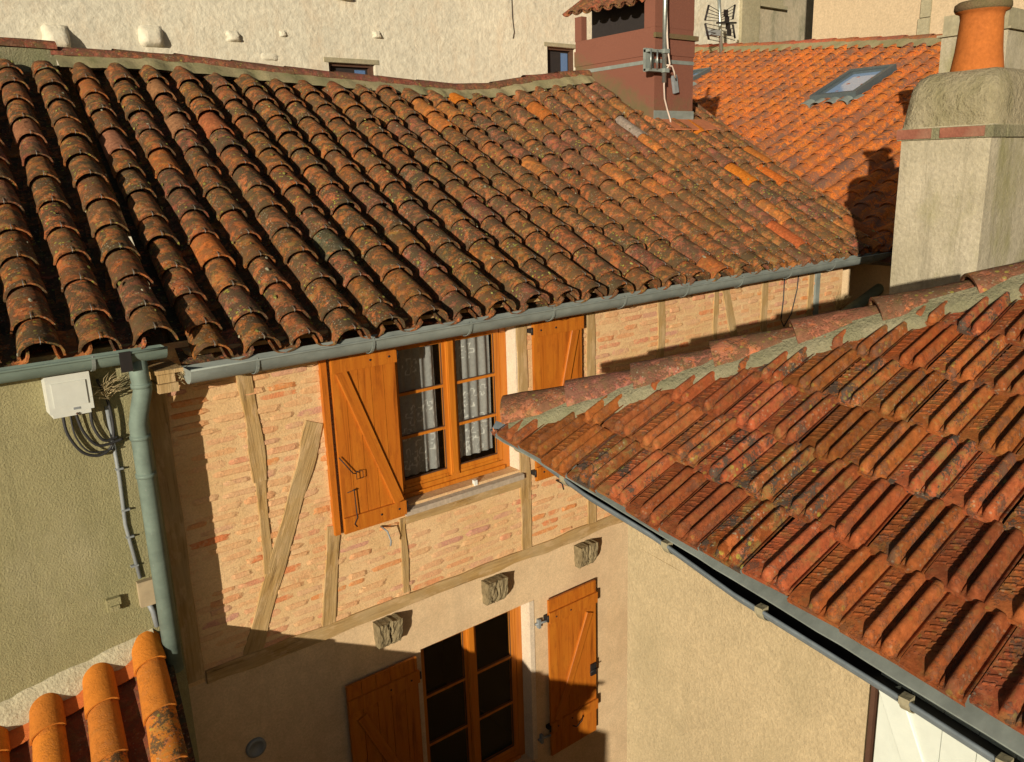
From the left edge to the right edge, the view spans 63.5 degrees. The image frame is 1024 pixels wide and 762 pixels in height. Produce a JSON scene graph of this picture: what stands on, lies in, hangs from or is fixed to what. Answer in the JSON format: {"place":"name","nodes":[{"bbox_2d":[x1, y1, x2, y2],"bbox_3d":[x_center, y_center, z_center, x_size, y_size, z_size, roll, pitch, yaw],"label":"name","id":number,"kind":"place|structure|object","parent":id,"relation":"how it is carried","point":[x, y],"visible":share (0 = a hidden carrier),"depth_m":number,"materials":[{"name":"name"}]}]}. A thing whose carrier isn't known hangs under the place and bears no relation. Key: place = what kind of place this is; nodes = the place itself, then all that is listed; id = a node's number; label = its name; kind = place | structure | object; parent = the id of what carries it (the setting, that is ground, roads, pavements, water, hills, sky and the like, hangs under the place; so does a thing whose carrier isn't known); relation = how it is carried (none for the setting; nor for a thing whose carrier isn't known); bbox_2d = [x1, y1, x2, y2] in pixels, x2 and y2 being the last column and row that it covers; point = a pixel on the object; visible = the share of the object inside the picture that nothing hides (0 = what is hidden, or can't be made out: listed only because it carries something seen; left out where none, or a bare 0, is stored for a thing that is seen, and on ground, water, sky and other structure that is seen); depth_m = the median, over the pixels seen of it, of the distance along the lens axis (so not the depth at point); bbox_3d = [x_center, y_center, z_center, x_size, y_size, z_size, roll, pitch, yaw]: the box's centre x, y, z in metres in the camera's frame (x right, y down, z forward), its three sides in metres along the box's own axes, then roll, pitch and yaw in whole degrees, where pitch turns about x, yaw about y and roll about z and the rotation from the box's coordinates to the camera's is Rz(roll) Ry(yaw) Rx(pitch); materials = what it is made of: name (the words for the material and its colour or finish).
{"place":"outdoors","nodes":[
{"label":"outdoors","id":0,"kind":"place"},
{"bbox_2d":[0,0,739,245],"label":"rough rendered house","id":1,"kind":"structure","parent":0,"point":[467,41],"depth_m":20.30,"materials":[{"name":"beige paint"}]},
{"bbox_2d":[324,57,378,74],"bbox_3d":[-4.018,-7.297,20.716,1.505,1.441,0.260,-13,18,-37],"label":"window","id":2,"kind":"structure","parent":1,"relation":"in","point":[357,67],"depth_m":20.60,"materials":[{"name":"brown paint"}]},
{"bbox_2d":[544,42,575,72],"bbox_3d":[1.406,-9.286,24.663,1.338,1.442,0.260,-13,18,-37],"label":"window","id":3,"kind":"structure","parent":1,"relation":"in","point":[558,59],"depth_m":24.66,"materials":[{"name":"brown paint"}]},
{"bbox_2d":[50,0,891,761],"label":"timber framed house","id":4,"kind":"structure","parent":0,"point":[378,296],"depth_m":8.07,"materials":[{"name":"tile"}]},
{"bbox_2d":[172,366,189,382],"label":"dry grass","id":5,"kind":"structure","parent":4,"relation":"on","point":[181,375],"depth_m":5.59,"materials":[{"name":"beige plant"}]},
{"bbox_2d":[395,328,509,498],"bbox_3d":[-0.585,0.246,7.678,1.311,1.464,0.140,-13,18,-37],"label":"window","id":6,"kind":"structure","parent":4,"relation":"in","point":[454,472],"depth_m":7.69,"materials":[{"name":"brown wood"}]},
{"bbox_2d":[420,606,524,761],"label":"window","id":7,"kind":"structure","parent":4,"relation":"in","point":[513,752],"depth_m":8.60,"materials":[{"name":"brown wood"}]},
{"bbox_2d":[643,0,678,121],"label":"antenna mast","id":8,"kind":"object","parent":4,"relation":"on","point":[664,51],"visible":0.97,"depth_m":12.54,"materials":[{"name":"metal"}]},
{"bbox_2d":[833,287,854,310],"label":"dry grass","id":9,"kind":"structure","parent":4,"relation":"on","point":[838,306],"depth_m":10.88,"materials":[{"name":"beige plant"}]},
{"bbox_2d":[738,0,813,42],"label":"stained house","id":10,"kind":"structure","parent":0,"point":[760,21],"depth_m":30.35,"materials":[{"name":"paint"}]},
{"bbox_2d":[693,33,942,306],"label":"orange roof house","id":11,"kind":"structure","parent":0,"point":[827,116],"depth_m":17.07,"materials":[{"name":"tile"}]},
{"bbox_2d":[693,67,711,85],"bbox_3d":[5.057,-8.448,23.111,1.257,0.631,0.853,-13,18,-37],"label":"roof window","id":12,"kind":"structure","parent":11,"relation":"in","point":[697,73],"depth_m":23.14,"materials":[{"name":"grey metal"}]},
{"bbox_2d":[704,0,736,51],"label":"tv antenna","id":13,"kind":"object","parent":11,"relation":"on","point":[712,32],"visible":0.98,"depth_m":24.85,"materials":[{"name":"metal"}]},
{"bbox_2d":[798,64,896,107],"bbox_3d":[7.225,-6.265,17.542,1.856,0.866,1.440,-13,18,-37],"label":"roof window","id":14,"kind":"structure","parent":11,"relation":"in","point":[838,88],"depth_m":17.53,"materials":[{"name":"grey metal"}]},
{"bbox_2d":[812,0,1023,38],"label":"smooth beige house","id":15,"kind":"structure","parent":0,"point":[837,19],"depth_m":23.48,"materials":[{"name":"paint"}]},
{"label":"ground","id":16,"kind":"structure","parent":0,"visible":0},
{"bbox_2d":[0,630,195,761],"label":"lean to","id":17,"kind":"object","parent":16,"relation":"on","point":[132,710],"visible":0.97,"depth_m":5.47,"materials":[{"name":"tile"}]},
{"bbox_2d":[0,37,198,761],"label":"neighbour house","id":18,"kind":"structure","parent":16,"relation":"on","point":[86,581],"depth_m":5.63,"materials":[{"name":"tile"}]},
{"bbox_2d":[41,370,93,418],"bbox_3d":[-2.834,0.079,5.278,0.255,0.272,0.143,-13,18,-37],"label":"cable box","id":19,"kind":"object","parent":18,"relation":"attached to","point":[67,394],"visible":0.97,"depth_m":5.23,"materials":[{"name":"white plastic"}]},
{"bbox_2d":[62,379,114,456],"bbox_3d":[-2.769,0.255,5.403,0.304,0.524,0.020,-13,18,-37],"label":"hanging cable","id":20,"kind":"object","parent":19,"relation":"hanging from","point":[74,443],"visible":0.96,"depth_m":5.44,"materials":[{"name":"black rubber"}]},
{"bbox_2d":[69,416,114,452],"bbox_3d":[-2.750,0.336,5.421,0.237,0.306,0.026,-14,19,-39],"label":"hanging cable","id":21,"kind":"object","parent":19,"relation":"hanging from","point":[80,444],"visible":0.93,"depth_m":5.38,"materials":[{"name":"black rubber"}]},
{"bbox_2d":[75,415,123,446],"bbox_3d":[-2.713,0.309,5.437,0.273,0.267,0.023,-16,20,-43],"label":"hanging cable","id":22,"kind":"object","parent":19,"relation":"hanging from","point":[89,439],"visible":0.99,"depth_m":5.41,"materials":[{"name":"black rubber"}]},
{"bbox_2d":[89,408,117,441],"bbox_3d":[-2.693,0.286,5.452,0.027,0.248,0.156,12,20,42],"label":"hanging cable","id":23,"kind":"object","parent":19,"relation":"hanging from","point":[96,431],"visible":0.99,"depth_m":5.42,"materials":[{"name":"black rubber"}]},
{"bbox_2d":[92,374,125,399],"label":"dry grass","id":24,"kind":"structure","parent":18,"relation":"attached to","point":[108,394],"depth_m":5.41,"materials":[{"name":"beige plant"}]},
{"bbox_2d":[490,261,1023,761],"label":"outbuilding","id":25,"kind":"structure","parent":16,"relation":"on","point":[820,515],"depth_m":3.95,"materials":[{"name":"tile"}]},
{"bbox_2d":[873,672,1023,761],"bbox_3d":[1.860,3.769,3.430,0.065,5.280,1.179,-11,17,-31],"label":"door","id":26,"kind":"structure","parent":25,"relation":"in","point":[902,735],"depth_m":3.17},
{"bbox_2d":[889,67,1023,293],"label":"chimney stack","id":27,"kind":"object","parent":25,"relation":"on","point":[959,212],"visible":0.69,"depth_m":7.34,"materials":[{"name":"beige stone"}]},
{"bbox_2d":[950,0,1012,71],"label":"chimney pot","id":28,"kind":"object","parent":27,"relation":"on","point":[980,41],"visible":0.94,"depth_m":7.16,"materials":[{"name":"ceramic"}]},
{"bbox_2d":[937,7,1023,72],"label":"masonry pier","id":29,"kind":"structure","parent":16,"relation":"on","point":[1014,38],"depth_m":11.68,"materials":[{"name":"paint"}]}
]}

